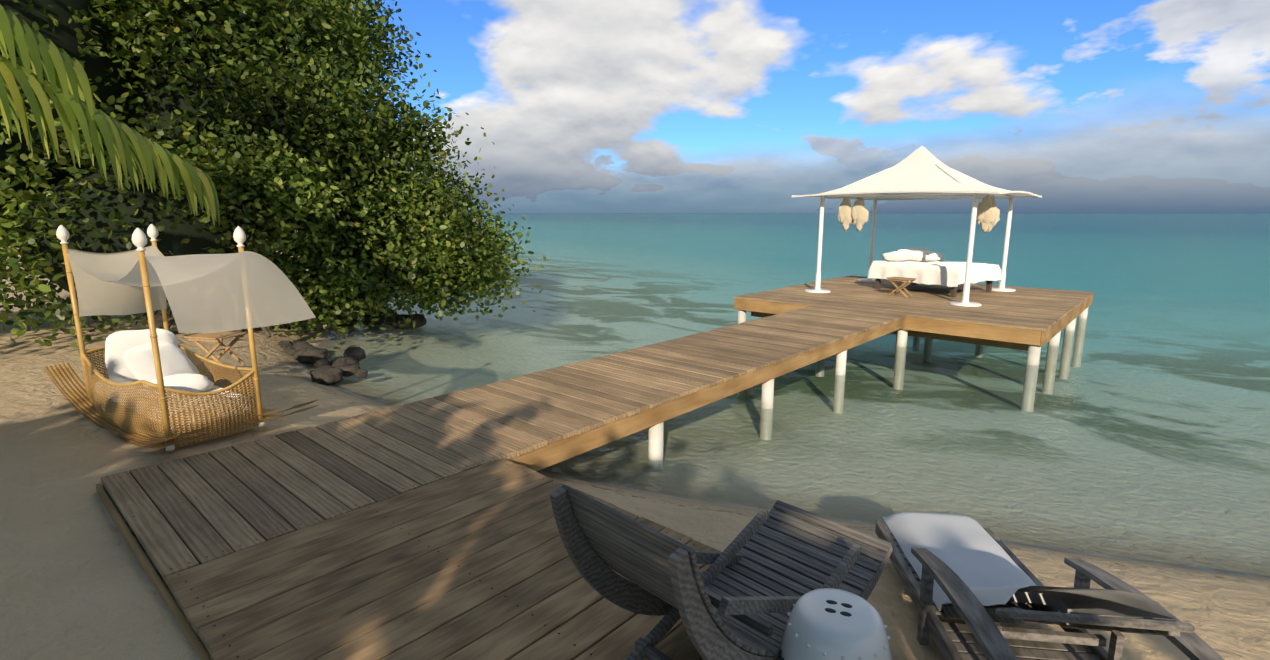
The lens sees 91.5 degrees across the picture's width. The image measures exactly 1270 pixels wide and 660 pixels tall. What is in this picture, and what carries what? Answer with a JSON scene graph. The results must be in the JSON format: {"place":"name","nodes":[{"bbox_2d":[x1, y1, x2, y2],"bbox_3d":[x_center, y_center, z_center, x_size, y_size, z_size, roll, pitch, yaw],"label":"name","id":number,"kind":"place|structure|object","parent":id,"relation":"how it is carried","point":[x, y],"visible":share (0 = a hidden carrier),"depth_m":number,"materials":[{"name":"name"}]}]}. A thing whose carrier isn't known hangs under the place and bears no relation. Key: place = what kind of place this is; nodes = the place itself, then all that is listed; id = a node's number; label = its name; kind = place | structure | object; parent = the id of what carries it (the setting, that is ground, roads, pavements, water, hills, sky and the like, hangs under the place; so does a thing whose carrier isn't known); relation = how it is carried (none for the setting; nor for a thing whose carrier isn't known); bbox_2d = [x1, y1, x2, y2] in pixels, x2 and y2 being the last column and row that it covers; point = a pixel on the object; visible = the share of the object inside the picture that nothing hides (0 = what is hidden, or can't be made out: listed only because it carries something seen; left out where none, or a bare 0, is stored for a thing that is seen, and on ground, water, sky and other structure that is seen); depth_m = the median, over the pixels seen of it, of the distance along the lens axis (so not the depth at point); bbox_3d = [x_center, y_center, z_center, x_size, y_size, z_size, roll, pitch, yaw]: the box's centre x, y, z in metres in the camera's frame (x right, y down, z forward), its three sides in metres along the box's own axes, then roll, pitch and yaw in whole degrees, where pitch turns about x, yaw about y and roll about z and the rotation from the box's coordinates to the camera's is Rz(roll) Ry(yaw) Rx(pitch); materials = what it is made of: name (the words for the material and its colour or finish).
{"place":"outdoors","nodes":[
{"label":"outdoors","id":0,"kind":"place"},
{"bbox_2d":[0,4,94,119],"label":"palm frond","id":1,"kind":"object","parent":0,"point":[62,69],"visible":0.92,"depth_m":5.12,"materials":[{"name":"green plant"}]},
{"bbox_2d":[0,55,219,225],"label":"palm frond","id":2,"kind":"object","parent":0,"point":[133,149],"visible":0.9,"depth_m":5.38,"materials":[{"name":"green plant"}]},
{"bbox_2d":[0,213,1269,659],"bbox_3d":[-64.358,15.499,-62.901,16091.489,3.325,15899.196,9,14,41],"label":"ground","id":3,"kind":"structure","parent":0,"point":[76,583],"depth_m":7.97,"materials":[{"name":"beige sand"}]},
{"bbox_2d":[44,349,317,447],"bbox_3d":[-4.355,0.530,5.782,3.430,0.585,1.000,7,13,34],"label":"wicker daybed","id":4,"kind":"object","parent":3,"relation":"on","point":[116,418],"visible":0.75,"depth_m":5.30,"materials":[{"name":"beige wicker"}]},
{"bbox_2d":[62,241,264,452],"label":"canopy posts","id":5,"kind":"object","parent":4,"relation":"attached to","point":[153,334],"visible":0.6,"depth_m":5.41,"materials":[{"name":"brown wood"}]},
{"bbox_2d":[56,224,265,450],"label":"post finials","id":6,"kind":"object","parent":5,"relation":"on","point":[139,239],"visible":0.96,"depth_m":5.25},
{"bbox_2d":[66,245,315,332],"bbox_3d":[-3.947,-0.359,5.398,2.890,0.672,1.154,9,14,41],"label":"fabric canopy","id":7,"kind":"object","parent":5,"relation":"attached to","point":[208,293],"visible":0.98,"depth_m":4.82,"materials":[{"name":"beige fabric"}]},
{"bbox_2d":[82,344,254,395],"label":"daybed rims","id":8,"kind":"object","parent":4,"relation":"attached to","point":[106,380],"visible":0.79,"depth_m":5.43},
{"bbox_2d":[95,328,251,429],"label":"cushions","id":9,"kind":"object","parent":4,"relation":"in","point":[129,358],"visible":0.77,"depth_m":5.84,"materials":[{"name":"white fabric"}]},
{"bbox_2d":[185,332,245,369],"bbox_3d":[-5.380,0.270,7.982,0.550,0.434,0.392,2,11,12],"label":"side table","id":10,"kind":"object","parent":3,"relation":"on","point":[218,337],"visible":0.9,"depth_m":7.88,"materials":[{"name":"brown wood"}]},
{"bbox_2d":[0,0,545,352],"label":"tree","id":11,"kind":"object","parent":3,"relation":"on","point":[430,245],"depth_m":10.32,"materials":[{"name":"green plant"}]},
{"bbox_2d":[278,306,426,385],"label":"shore rocks","id":12,"kind":"object","parent":3,"relation":"on","point":[325,371],"visible":0.75,"depth_m":10.03,"materials":[{"name":"grey stone"}]},
{"bbox_2d":[96,295,1092,659],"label":"beams","id":13,"kind":"structure","parent":3,"relation":"on","point":[1002,337],"depth_m":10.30,"materials":[{"name":"brown wood"}]},
{"bbox_2d":[165,458,742,659],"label":"deck planks","id":14,"kind":"object","parent":13,"relation":"on","point":[369,582],"visible":0.67,"depth_m":3.02,"materials":[{"name":"brown wood"}]},
{"bbox_2d":[550,485,892,659],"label":"lounge chair","id":15,"kind":"object","parent":14,"relation":"on","point":[751,585],"visible":0.83,"depth_m":2.41,"materials":[{"name":"grey wood"}]},
{"bbox_2d":[101,305,906,580],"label":"walkway planks","id":16,"kind":"object","parent":13,"relation":"on","point":[220,514],"visible":0.92,"depth_m":4.95,"materials":[{"name":"brown wood"}]},
{"bbox_2d":[734,275,1093,330],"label":"platform planks","id":17,"kind":"object","parent":13,"relation":"on","point":[1038,309],"visible":0.9,"depth_m":12.96,"materials":[{"name":"brown wood"}]},
{"bbox_2d":[106,286,1079,657],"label":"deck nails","id":18,"kind":"object","parent":17,"relation":"on","point":[474,464],"visible":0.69,"depth_m":4.00,"materials":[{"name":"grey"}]},
{"bbox_2d":[886,277,916,297],"bbox_3d":[5.838,-0.936,13.594,0.352,0.414,0.520,-9,14,-39],"label":"folding side table","id":19,"kind":"object","parent":17,"relation":"on","point":[901,286],"visible":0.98,"depth_m":13.55,"materials":[{"name":"brown wood"}]},
{"bbox_2d":[791,164,1036,306],"bbox_3d":[6.475,-2.483,14.257,4.183,3.179,4.183,9,14,41],"label":"gazebo frame","id":20,"kind":"object","parent":17,"relation":"on","point":[965,302],"visible":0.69,"depth_m":14.14,"materials":[{"name":"white metal"}]},
{"bbox_2d":[792,145,1041,198],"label":"canopy roof","id":21,"kind":"structure","parent":20,"relation":"on","point":[917,172],"depth_m":13.34,"materials":[{"name":"white fabric"}]},
{"bbox_2d":[838,194,999,232],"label":"curtains","id":22,"kind":"object","parent":20,"relation":"attached to","point":[987,216],"visible":1,"depth_m":13.44,"materials":[{"name":"beige fabric"}]},
{"bbox_2d":[875,278,992,297],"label":"bed legs","id":23,"kind":"object","parent":17,"relation":"on","point":[953,291],"visible":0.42,"depth_m":14.24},
{"bbox_2d":[867,248,1001,286],"bbox_3d":[7.019,-1.533,14.522,2.270,0.741,1.930,15,19,54],"label":"bed","id":24,"kind":"object","parent":23,"relation":"on","point":[924,266],"visible":0.96,"depth_m":14.04,"materials":[{"name":"white fabric"}]},
{"bbox_2d":[308,213,1269,575],"bbox_3d":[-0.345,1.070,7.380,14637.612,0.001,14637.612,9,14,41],"label":"water surface","id":25,"kind":"object","parent":3,"relation":"on","point":[1034,257],"visible":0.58,"depth_m":15.01,"materials":[{"name":"teal liquid"}]},
{"bbox_2d":[778,588,891,659],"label":"ceramic stool","id":26,"kind":"object","parent":3,"relation":"on","point":[829,624],"visible":1,"depth_m":2.10,"materials":[{"name":"white ceramic"}]},
{"bbox_2d":[648,307,1088,470],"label":"piles","id":27,"kind":"object","parent":3,"relation":"on","point":[655,446],"depth_m":10.19,"materials":[{"name":"white wood"}]},
{"bbox_2d":[875,512,1224,659],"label":"lounge chair","id":28,"kind":"object","parent":3,"relation":"on","point":[978,578],"visible":1,"depth_m":2.58,"materials":[{"name":"grey"}]},
{"bbox_2d":[339,0,1269,212],"label":"sky","id":29,"kind":"structure","parent":0,"point":[585,106],"materials":[{"name":"blue"}]}
]}

